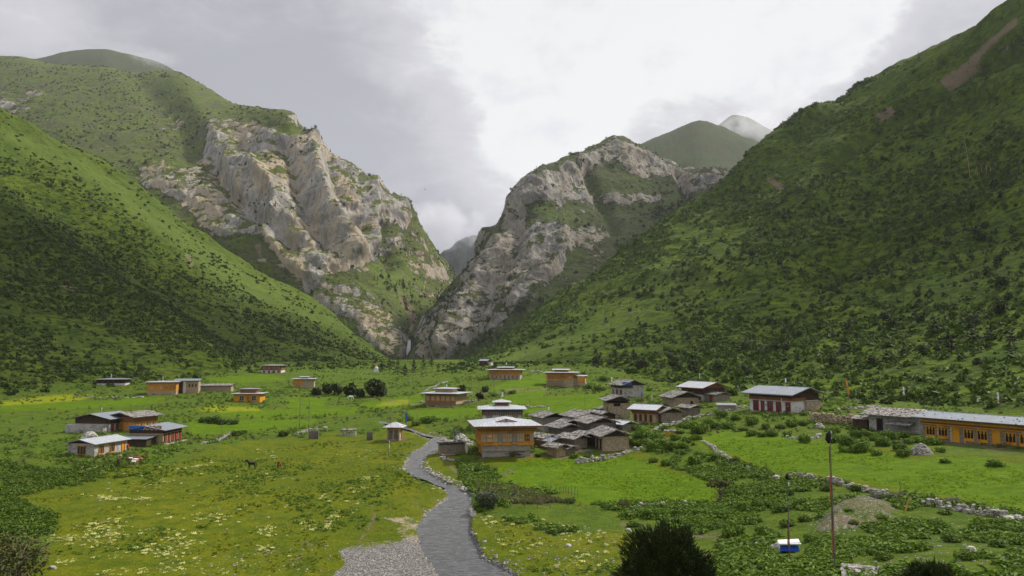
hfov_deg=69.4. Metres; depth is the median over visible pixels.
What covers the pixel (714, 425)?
bush
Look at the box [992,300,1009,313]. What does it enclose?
tree
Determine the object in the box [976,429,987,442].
window
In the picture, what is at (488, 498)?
willow shrub
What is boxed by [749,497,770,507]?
bush
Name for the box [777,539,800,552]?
covered bundle
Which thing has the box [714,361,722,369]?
juniper tree
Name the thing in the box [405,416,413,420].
bush
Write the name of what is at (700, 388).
farmhouse
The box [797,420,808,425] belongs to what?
bush
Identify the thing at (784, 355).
juniper tree
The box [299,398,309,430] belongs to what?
pole frame
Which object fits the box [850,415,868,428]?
woodshed
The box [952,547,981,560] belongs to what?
bush
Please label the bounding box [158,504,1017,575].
pebbles
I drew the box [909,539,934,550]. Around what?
bush
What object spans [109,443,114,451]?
window
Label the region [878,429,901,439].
bush
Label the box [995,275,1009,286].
juniper tree
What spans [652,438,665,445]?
bush
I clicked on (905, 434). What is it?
bush
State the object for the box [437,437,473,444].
stone wall
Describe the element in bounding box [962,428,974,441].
window
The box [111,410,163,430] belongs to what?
farmhouse
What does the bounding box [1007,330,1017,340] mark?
juniper tree
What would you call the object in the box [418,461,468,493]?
stone edging
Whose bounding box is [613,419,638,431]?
barn
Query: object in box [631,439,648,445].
bush
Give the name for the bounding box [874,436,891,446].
bush
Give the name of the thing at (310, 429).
stone wall
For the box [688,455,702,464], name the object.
bush
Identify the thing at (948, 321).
slope shrubs
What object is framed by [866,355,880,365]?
juniper tree
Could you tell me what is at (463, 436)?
stone heap
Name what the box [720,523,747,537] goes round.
bush
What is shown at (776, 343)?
juniper tree
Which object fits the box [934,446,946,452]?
bush
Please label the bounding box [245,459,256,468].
horse
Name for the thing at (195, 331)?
trees
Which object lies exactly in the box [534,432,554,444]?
barn
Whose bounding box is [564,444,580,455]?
barn
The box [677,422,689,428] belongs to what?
bush
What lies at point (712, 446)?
stone wall
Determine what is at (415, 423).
bush
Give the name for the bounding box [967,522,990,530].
bush
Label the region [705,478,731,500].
thorn tree
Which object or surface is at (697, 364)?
juniper tree
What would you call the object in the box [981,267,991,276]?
juniper tree
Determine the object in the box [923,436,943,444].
bush
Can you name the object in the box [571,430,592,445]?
barn
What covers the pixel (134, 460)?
horse
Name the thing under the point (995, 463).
bush
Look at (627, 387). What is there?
farmhouse
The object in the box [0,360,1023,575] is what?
ground
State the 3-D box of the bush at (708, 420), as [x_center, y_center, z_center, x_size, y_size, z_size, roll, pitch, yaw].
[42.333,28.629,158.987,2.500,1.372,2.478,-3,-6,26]
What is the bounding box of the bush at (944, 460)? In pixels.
[939,458,951,462]
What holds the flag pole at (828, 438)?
on the ground at (594, 518)
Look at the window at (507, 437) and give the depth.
132.22 m
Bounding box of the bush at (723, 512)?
[712,510,728,518]
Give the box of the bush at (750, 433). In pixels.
[746,429,756,435]
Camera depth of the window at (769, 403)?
167.76 m
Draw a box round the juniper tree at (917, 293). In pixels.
[913,290,921,296]
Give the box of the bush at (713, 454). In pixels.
[707,452,719,458]
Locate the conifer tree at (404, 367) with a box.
[400,365,408,374]
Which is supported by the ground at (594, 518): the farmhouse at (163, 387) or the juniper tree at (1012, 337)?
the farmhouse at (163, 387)
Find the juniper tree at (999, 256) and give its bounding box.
[993,253,1004,261]
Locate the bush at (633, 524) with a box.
[626,521,642,527]
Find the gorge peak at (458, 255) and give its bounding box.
[440,235,476,276]
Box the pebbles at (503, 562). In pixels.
[398,432,522,574]
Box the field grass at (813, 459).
[494,435,1023,505]
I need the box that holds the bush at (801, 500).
[793,498,808,504]
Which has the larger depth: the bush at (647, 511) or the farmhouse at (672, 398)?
the farmhouse at (672, 398)
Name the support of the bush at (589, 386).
on the ground at (594, 518)
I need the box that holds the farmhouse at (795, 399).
[740,385,826,413]
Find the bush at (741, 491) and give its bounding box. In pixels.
[733,488,747,494]
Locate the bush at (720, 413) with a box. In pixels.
[714,409,727,416]
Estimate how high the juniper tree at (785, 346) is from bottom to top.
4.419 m
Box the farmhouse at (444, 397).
[422,387,470,406]
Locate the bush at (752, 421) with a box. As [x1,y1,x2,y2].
[745,416,759,424]
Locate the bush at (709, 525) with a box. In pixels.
[698,521,719,529]
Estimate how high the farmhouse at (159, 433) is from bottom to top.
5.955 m
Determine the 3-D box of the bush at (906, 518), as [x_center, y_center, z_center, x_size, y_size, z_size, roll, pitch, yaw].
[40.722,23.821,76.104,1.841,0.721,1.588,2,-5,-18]
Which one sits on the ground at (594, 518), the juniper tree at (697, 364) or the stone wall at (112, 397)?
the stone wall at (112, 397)
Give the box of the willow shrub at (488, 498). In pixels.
[474,489,497,508]
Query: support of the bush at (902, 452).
on the ground at (594, 518)
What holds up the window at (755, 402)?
in the farmhouse at (795, 399)
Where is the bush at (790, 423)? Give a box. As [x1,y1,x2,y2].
[784,419,797,426]
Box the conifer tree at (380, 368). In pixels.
[378,362,385,370]
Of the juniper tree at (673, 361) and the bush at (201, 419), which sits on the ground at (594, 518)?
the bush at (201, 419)
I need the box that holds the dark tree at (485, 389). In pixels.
[481,386,488,391]
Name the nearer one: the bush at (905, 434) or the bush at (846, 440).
the bush at (846, 440)
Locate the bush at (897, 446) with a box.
[892,442,907,449]
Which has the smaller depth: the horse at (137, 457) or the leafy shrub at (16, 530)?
the leafy shrub at (16, 530)
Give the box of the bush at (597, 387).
[592,385,607,391]
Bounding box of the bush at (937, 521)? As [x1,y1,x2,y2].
[926,518,946,524]
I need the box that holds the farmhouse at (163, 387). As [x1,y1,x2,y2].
[145,381,181,394]
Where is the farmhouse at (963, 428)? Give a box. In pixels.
[911,410,1023,446]
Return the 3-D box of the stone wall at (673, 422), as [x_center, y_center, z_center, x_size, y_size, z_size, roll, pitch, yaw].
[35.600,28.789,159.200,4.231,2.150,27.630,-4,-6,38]
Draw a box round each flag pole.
[459,412,460,440]
[785,474,789,558]
[825,429,835,567]
[845,380,849,406]
[995,392,999,407]
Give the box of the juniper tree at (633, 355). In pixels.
[627,349,636,359]
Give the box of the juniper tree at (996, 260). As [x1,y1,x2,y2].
[992,257,1002,266]
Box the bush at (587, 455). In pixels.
[583,453,593,457]
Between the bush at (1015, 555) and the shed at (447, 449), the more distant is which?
the shed at (447, 449)
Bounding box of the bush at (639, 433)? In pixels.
[632,428,653,439]
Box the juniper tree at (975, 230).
[971,225,981,233]
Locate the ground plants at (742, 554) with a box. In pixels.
[454,448,1023,575]
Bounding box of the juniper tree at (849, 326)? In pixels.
[843,322,854,332]
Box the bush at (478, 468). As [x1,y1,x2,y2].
[474,465,486,471]
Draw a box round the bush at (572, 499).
[564,497,575,502]
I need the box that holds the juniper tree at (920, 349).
[915,343,931,354]
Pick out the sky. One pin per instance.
(457, 101)
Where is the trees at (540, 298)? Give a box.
[67,125,727,359]
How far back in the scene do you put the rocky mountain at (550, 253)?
1107.02 m
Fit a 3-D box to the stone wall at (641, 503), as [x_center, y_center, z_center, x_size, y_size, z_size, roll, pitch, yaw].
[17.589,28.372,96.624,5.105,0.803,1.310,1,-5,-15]
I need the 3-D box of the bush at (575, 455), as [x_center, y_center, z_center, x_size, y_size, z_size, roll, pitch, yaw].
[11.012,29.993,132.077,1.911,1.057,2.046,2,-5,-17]
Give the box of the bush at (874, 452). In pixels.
[869,449,882,455]
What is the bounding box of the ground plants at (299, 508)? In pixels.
[0,441,620,575]
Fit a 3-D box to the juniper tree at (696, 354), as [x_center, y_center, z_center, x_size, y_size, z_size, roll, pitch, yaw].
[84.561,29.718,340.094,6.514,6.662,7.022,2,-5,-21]
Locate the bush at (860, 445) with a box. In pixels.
[849,440,872,452]
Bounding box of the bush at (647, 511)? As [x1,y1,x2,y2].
[642,505,659,515]
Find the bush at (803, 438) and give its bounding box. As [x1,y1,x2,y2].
[797,433,811,442]
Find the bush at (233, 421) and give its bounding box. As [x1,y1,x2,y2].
[227,418,238,424]
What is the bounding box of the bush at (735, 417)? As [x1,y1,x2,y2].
[730,414,741,420]
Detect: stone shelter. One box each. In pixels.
[341,428,356,435]
[664,429,675,435]
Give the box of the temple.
[477,399,526,418]
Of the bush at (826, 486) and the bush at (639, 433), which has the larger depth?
the bush at (639, 433)
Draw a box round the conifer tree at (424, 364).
[419,354,427,369]
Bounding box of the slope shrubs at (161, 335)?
[0,109,392,388]
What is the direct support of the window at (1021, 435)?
in the farmhouse at (963, 428)
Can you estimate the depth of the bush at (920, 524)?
71.25 m
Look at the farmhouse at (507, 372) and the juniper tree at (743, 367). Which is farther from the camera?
the farmhouse at (507, 372)
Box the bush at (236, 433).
[231,431,243,435]
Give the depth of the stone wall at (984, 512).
80.30 m
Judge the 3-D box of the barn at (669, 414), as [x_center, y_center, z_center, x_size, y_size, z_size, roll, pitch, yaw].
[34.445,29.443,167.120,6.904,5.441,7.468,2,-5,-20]
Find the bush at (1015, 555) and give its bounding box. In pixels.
[1002,551,1020,559]
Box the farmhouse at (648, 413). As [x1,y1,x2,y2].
[627,403,665,423]
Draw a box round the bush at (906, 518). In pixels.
[901,516,917,521]
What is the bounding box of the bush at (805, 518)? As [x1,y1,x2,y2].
[797,514,811,521]
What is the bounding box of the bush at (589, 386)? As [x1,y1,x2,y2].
[581,384,592,388]
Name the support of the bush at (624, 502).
on the ground at (594, 518)
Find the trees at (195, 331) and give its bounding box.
[0,150,380,369]
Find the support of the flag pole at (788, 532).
on the ground at (594, 518)
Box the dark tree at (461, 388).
[457,384,466,391]
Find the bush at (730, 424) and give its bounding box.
[720,421,735,428]
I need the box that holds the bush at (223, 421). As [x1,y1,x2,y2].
[216,419,227,424]
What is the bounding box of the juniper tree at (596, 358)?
[592,354,600,363]
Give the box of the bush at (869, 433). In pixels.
[860,430,875,436]
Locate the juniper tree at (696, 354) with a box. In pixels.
[691,345,700,356]
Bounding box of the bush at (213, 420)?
[204,415,220,423]
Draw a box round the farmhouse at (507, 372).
[486,366,525,379]
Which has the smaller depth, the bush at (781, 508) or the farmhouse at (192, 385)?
the bush at (781, 508)
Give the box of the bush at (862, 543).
[856,539,875,547]
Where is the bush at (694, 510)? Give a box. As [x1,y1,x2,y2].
[691,508,709,516]
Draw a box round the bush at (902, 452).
[895,448,912,456]
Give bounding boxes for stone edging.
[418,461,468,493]
[467,499,476,516]
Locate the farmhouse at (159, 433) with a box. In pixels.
[124,422,188,446]
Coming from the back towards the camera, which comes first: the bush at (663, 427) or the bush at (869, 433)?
the bush at (663, 427)
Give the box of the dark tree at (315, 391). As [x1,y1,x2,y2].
[310,387,321,394]
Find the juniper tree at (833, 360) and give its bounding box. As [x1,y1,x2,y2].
[827,355,840,365]
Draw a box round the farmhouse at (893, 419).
[859,406,935,433]
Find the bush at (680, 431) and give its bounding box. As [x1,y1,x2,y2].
[675,428,684,433]
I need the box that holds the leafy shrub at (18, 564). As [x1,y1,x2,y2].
[0,530,54,575]
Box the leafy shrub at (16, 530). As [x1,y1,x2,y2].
[0,520,30,567]
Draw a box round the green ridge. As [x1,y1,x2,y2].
[641,120,758,168]
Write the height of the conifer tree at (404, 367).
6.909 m
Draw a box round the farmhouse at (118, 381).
[93,378,132,385]
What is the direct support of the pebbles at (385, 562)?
on the ground at (594, 518)
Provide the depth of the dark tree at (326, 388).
293.15 m
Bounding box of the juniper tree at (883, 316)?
[879,312,889,319]
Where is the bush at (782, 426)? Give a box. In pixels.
[774,424,785,428]
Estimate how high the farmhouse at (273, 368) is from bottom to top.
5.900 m
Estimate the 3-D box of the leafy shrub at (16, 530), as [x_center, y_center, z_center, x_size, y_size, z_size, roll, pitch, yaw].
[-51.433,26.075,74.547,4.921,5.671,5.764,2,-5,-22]
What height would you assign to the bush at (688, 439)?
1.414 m
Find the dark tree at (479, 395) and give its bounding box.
[475,393,484,398]
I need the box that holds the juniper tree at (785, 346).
[780,342,789,350]
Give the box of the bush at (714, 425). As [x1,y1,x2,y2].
[709,422,720,428]
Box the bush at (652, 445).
[644,441,659,450]
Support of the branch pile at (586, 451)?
on the ground at (594, 518)
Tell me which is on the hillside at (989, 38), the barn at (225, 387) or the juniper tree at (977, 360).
the juniper tree at (977, 360)
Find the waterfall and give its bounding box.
[406,340,410,354]
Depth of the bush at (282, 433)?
183.71 m
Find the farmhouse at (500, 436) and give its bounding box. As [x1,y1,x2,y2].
[467,416,542,457]
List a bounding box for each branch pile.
[576,449,594,452]
[866,491,911,498]
[942,497,962,501]
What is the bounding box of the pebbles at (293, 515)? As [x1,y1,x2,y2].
[12,448,619,573]
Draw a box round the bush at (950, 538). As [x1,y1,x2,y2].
[939,532,965,542]
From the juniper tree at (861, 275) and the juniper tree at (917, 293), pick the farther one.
the juniper tree at (861, 275)
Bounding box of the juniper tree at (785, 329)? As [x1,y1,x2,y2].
[780,327,788,333]
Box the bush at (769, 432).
[765,428,778,436]
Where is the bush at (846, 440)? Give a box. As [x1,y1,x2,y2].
[836,435,857,445]
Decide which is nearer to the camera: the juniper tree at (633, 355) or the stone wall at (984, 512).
the stone wall at (984, 512)
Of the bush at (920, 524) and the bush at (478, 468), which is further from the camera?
the bush at (478, 468)
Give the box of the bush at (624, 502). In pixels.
[618,499,629,507]
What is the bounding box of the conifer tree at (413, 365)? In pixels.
[408,360,418,370]
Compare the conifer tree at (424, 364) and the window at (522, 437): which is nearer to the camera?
the window at (522, 437)
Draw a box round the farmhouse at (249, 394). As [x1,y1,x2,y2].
[232,388,268,401]
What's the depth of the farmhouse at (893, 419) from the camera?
142.34 m
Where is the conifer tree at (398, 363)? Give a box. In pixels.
[392,360,402,373]
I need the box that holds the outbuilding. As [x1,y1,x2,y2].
[705,392,729,401]
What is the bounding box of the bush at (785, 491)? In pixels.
[778,488,793,495]
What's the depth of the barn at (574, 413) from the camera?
156.98 m
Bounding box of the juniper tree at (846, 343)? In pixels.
[836,336,850,348]
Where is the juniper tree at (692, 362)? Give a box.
[687,360,698,369]
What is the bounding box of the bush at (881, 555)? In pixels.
[872,550,893,560]
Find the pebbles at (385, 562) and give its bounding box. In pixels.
[336,538,438,575]
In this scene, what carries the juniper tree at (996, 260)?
on the hillside at (989, 38)
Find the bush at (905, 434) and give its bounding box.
[897,430,910,437]
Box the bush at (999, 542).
[987,538,1007,547]
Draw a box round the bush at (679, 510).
[670,507,688,515]
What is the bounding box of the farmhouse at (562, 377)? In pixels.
[542,369,587,386]
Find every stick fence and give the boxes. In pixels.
[512,500,612,508]
[543,481,577,498]
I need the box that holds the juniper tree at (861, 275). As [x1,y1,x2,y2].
[855,273,863,280]
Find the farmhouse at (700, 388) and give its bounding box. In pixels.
[675,381,730,401]
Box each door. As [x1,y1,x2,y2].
[121,441,125,450]
[389,430,392,438]
[394,430,397,438]
[875,418,882,430]
[951,427,959,442]
[991,430,1000,444]
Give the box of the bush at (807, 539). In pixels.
[803,533,816,542]
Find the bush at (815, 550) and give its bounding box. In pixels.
[811,546,826,554]
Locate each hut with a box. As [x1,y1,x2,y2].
[479,359,492,365]
[540,441,570,456]
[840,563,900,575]
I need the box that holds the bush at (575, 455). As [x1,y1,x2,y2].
[569,453,578,458]
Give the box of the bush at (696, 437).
[690,434,702,439]
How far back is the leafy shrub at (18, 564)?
68.78 m
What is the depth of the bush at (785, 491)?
94.32 m
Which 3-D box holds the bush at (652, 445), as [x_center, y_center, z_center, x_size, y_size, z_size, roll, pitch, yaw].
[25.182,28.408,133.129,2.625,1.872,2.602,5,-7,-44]
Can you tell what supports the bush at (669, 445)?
on the ground at (594, 518)
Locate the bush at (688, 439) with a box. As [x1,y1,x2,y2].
[682,436,692,442]
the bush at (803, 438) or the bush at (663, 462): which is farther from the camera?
the bush at (803, 438)
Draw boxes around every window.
[76,445,86,454]
[98,444,104,454]
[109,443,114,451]
[481,433,497,448]
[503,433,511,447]
[517,432,533,447]
[753,400,758,410]
[767,401,772,411]
[775,401,780,412]
[784,402,790,411]
[925,425,935,436]
[937,426,947,438]
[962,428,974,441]
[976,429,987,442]
[1003,432,1016,445]
[1018,433,1023,446]
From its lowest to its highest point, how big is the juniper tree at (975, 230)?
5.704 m
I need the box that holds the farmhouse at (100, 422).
[65,410,122,432]
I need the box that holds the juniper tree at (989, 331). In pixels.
[982,326,996,336]
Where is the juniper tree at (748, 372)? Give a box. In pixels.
[744,368,750,375]
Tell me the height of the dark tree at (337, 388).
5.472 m
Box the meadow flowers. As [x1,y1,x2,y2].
[47,449,615,574]
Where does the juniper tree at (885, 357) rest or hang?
on the hillside at (989, 38)
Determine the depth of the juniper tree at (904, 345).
264.12 m
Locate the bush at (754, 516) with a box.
[742,513,760,522]
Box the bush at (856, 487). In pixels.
[851,484,862,491]
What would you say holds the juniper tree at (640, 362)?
on the hillside at (989, 38)
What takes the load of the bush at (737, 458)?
on the ground at (594, 518)
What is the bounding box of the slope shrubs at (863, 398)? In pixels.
[3,359,986,406]
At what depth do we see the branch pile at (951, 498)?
84.57 m
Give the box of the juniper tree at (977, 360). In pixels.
[972,357,981,364]
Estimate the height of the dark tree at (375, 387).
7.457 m
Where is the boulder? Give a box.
[965,546,976,550]
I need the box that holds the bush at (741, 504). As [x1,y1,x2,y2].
[735,500,753,510]
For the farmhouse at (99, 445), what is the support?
on the ground at (594, 518)
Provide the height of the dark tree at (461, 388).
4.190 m
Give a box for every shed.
[436,441,467,456]
[536,437,562,447]
[592,406,603,410]
[716,403,736,409]
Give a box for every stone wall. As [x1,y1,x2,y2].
[77,396,143,397]
[216,431,231,440]
[294,426,327,434]
[419,399,476,402]
[424,381,447,391]
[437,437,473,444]
[439,456,457,461]
[526,404,549,407]
[574,454,609,463]
[609,446,642,458]
[629,501,664,507]
[653,413,711,430]
[701,440,727,454]
[712,405,747,415]
[785,433,821,438]
[789,472,887,494]
[809,412,856,424]
[837,405,881,409]
[921,497,1023,519]
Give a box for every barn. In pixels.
[200,383,235,391]
[527,410,562,430]
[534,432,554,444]
[543,421,581,434]
[554,432,591,449]
[556,417,575,424]
[559,409,607,424]
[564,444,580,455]
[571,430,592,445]
[572,414,620,430]
[587,409,619,418]
[589,425,633,451]
[598,394,634,417]
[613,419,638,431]
[658,406,685,423]
[675,404,704,415]
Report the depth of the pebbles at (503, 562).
87.06 m
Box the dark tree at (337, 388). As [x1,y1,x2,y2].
[331,383,342,394]
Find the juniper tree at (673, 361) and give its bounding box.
[668,356,680,366]
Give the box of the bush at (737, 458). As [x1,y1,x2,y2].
[729,455,741,461]
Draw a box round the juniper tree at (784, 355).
[779,349,789,359]
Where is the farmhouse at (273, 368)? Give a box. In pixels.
[262,365,284,372]
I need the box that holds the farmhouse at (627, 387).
[607,379,647,396]
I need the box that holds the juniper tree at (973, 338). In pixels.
[964,329,982,343]
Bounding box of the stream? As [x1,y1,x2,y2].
[379,421,511,575]
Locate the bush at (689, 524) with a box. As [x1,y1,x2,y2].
[683,522,695,529]
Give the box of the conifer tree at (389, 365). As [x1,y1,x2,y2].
[384,356,393,372]
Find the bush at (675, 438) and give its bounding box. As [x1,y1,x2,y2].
[670,434,680,439]
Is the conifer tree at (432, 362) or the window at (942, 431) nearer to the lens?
the window at (942, 431)
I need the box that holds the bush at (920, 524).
[905,521,928,529]
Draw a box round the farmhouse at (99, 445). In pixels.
[63,434,130,456]
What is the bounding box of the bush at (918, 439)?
[909,435,925,443]
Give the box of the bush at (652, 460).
[648,457,658,462]
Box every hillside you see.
[0,108,391,388]
[471,0,1023,416]
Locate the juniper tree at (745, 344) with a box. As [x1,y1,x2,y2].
[739,340,749,349]
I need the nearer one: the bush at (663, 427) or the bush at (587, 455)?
the bush at (587, 455)
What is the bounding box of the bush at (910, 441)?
[902,437,915,443]
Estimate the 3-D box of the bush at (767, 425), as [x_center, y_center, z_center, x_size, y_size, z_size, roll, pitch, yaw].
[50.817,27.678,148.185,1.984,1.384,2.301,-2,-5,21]
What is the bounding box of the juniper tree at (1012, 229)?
[1008,224,1016,232]
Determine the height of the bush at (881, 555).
0.799 m
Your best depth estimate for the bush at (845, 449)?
120.09 m
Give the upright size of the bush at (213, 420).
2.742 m
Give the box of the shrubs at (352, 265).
[0,55,694,359]
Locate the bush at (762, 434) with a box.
[757,432,766,436]
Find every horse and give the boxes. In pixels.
[125,454,139,462]
[128,458,142,466]
[133,455,144,463]
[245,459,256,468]
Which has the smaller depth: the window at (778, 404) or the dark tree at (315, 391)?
the window at (778, 404)
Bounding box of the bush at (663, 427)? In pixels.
[658,424,669,429]
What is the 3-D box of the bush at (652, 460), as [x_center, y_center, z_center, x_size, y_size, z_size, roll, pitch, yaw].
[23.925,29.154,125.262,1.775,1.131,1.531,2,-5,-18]
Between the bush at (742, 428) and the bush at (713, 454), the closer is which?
the bush at (713, 454)
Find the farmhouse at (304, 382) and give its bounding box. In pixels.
[292,376,317,387]
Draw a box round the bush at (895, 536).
[887,531,908,538]
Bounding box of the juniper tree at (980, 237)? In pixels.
[976,234,983,240]
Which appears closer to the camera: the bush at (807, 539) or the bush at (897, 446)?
the bush at (807, 539)
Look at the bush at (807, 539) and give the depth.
69.66 m
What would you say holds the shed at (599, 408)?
on the ground at (594, 518)
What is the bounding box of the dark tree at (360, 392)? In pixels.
[354,388,365,396]
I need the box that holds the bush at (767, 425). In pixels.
[762,423,769,428]
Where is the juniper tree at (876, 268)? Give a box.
[872,266,882,274]
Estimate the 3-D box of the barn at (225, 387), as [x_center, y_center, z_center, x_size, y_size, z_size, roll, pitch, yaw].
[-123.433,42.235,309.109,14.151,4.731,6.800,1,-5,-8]
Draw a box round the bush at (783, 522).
[778,518,795,526]
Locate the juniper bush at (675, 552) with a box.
[609,514,719,575]
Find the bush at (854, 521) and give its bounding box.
[848,519,859,524]
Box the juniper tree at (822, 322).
[819,318,828,327]
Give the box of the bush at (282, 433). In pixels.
[278,430,289,436]
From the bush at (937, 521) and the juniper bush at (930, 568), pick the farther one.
the bush at (937, 521)
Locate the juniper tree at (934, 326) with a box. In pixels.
[927,318,946,332]
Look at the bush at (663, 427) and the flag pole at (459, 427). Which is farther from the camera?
the bush at (663, 427)
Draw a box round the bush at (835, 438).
[831,435,840,442]
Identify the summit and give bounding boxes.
[36,49,173,72]
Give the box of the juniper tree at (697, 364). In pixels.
[691,361,701,371]
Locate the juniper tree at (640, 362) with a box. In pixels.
[634,357,644,368]
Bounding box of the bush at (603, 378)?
[598,375,608,380]
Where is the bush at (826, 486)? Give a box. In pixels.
[818,484,834,491]
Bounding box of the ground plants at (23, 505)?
[0,459,150,563]
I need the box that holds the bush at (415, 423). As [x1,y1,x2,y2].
[411,420,421,425]
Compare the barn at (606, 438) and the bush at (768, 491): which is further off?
the barn at (606, 438)
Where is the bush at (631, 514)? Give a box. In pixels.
[620,510,635,517]
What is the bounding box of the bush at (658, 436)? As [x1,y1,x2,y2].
[652,433,662,438]
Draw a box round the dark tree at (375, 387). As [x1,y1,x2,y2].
[364,378,387,396]
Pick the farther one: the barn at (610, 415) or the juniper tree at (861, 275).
the juniper tree at (861, 275)
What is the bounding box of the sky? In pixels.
[0,0,1005,253]
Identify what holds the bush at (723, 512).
on the ground at (594, 518)
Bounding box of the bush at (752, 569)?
[732,565,754,572]
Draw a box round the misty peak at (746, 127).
[719,115,772,141]
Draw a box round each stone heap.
[80,431,97,438]
[453,433,467,440]
[771,543,779,548]
[814,422,823,428]
[909,443,933,454]
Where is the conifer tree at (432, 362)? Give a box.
[428,355,436,365]
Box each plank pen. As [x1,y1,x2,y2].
[308,431,318,438]
[367,432,372,439]
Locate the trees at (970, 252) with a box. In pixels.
[512,17,1023,371]
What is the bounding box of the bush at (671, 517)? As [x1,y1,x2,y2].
[667,516,682,524]
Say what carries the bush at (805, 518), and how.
on the ground at (594, 518)
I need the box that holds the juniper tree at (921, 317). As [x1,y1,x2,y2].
[914,313,925,322]
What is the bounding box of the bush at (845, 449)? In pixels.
[838,445,850,452]
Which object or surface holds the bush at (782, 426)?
on the ground at (594, 518)
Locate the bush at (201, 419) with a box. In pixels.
[198,417,209,422]
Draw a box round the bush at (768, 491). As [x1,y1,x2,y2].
[760,489,776,495]
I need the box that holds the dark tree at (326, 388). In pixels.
[321,383,332,393]
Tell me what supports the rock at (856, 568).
on the ground at (594, 518)
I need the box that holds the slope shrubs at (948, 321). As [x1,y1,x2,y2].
[458,57,1023,407]
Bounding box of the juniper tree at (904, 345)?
[897,342,908,352]
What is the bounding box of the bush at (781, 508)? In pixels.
[774,504,792,512]
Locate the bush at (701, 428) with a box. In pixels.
[688,422,709,433]
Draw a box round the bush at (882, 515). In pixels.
[874,513,888,518]
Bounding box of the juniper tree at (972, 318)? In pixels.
[964,313,979,323]
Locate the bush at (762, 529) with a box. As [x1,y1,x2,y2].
[754,525,774,534]
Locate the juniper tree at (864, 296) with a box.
[858,291,868,299]
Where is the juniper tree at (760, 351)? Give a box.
[755,348,764,353]
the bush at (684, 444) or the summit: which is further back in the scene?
the summit
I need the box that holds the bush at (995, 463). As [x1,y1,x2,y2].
[984,459,1006,466]
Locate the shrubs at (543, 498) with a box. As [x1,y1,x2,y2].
[474,480,565,504]
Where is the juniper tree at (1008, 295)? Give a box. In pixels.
[1003,292,1014,299]
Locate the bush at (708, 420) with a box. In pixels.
[703,418,713,423]
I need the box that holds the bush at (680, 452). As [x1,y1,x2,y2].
[674,449,685,454]
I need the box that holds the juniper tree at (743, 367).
[740,365,747,370]
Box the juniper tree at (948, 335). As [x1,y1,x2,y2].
[938,331,955,343]
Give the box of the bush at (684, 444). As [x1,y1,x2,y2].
[678,441,688,447]
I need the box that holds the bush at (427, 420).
[419,416,432,423]
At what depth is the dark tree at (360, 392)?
272.71 m
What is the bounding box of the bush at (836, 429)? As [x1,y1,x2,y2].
[829,426,840,432]
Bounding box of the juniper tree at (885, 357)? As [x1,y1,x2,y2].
[876,349,894,363]
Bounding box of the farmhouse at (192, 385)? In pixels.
[174,378,202,392]
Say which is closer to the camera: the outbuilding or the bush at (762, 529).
the bush at (762, 529)
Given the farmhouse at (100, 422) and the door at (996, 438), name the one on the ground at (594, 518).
the farmhouse at (100, 422)
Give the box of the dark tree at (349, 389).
[343,382,357,395]
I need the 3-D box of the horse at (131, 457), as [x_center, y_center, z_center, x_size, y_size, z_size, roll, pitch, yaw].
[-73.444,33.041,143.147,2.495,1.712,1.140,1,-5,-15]
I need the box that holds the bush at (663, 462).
[660,459,669,465]
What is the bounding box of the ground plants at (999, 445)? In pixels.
[0,361,1020,488]
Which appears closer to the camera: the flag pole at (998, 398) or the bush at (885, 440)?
the bush at (885, 440)
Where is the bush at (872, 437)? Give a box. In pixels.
[868,434,880,440]
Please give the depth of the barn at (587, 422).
146.83 m
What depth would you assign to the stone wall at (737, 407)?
177.84 m
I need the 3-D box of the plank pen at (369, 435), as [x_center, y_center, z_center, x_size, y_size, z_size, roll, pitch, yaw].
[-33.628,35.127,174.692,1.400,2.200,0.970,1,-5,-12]
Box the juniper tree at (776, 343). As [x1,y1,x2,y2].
[772,340,779,350]
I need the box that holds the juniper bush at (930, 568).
[893,557,967,575]
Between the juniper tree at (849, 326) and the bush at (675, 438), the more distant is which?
the juniper tree at (849, 326)
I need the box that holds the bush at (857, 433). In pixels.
[850,429,867,437]
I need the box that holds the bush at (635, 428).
[632,425,641,430]
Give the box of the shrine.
[383,422,406,441]
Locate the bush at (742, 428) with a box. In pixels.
[737,426,747,430]
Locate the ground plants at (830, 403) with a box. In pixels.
[0,360,971,474]
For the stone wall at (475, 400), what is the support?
on the ground at (594, 518)
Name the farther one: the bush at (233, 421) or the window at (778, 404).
the bush at (233, 421)
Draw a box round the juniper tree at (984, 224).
[980,221,989,227]
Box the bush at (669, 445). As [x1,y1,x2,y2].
[662,441,677,449]
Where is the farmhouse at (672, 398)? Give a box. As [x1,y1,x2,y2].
[658,390,703,406]
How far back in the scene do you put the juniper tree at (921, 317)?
311.41 m
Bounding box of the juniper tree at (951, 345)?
[945,337,961,352]
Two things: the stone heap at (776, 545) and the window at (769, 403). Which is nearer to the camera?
the stone heap at (776, 545)
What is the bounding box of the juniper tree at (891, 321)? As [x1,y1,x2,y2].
[885,318,899,327]
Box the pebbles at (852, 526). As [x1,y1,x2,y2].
[817,495,897,533]
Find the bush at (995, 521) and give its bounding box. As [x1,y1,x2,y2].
[989,519,1007,523]
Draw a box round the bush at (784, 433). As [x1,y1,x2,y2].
[782,430,791,435]
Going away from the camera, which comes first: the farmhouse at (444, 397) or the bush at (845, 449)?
the bush at (845, 449)
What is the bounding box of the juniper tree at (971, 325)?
[966,322,975,328]

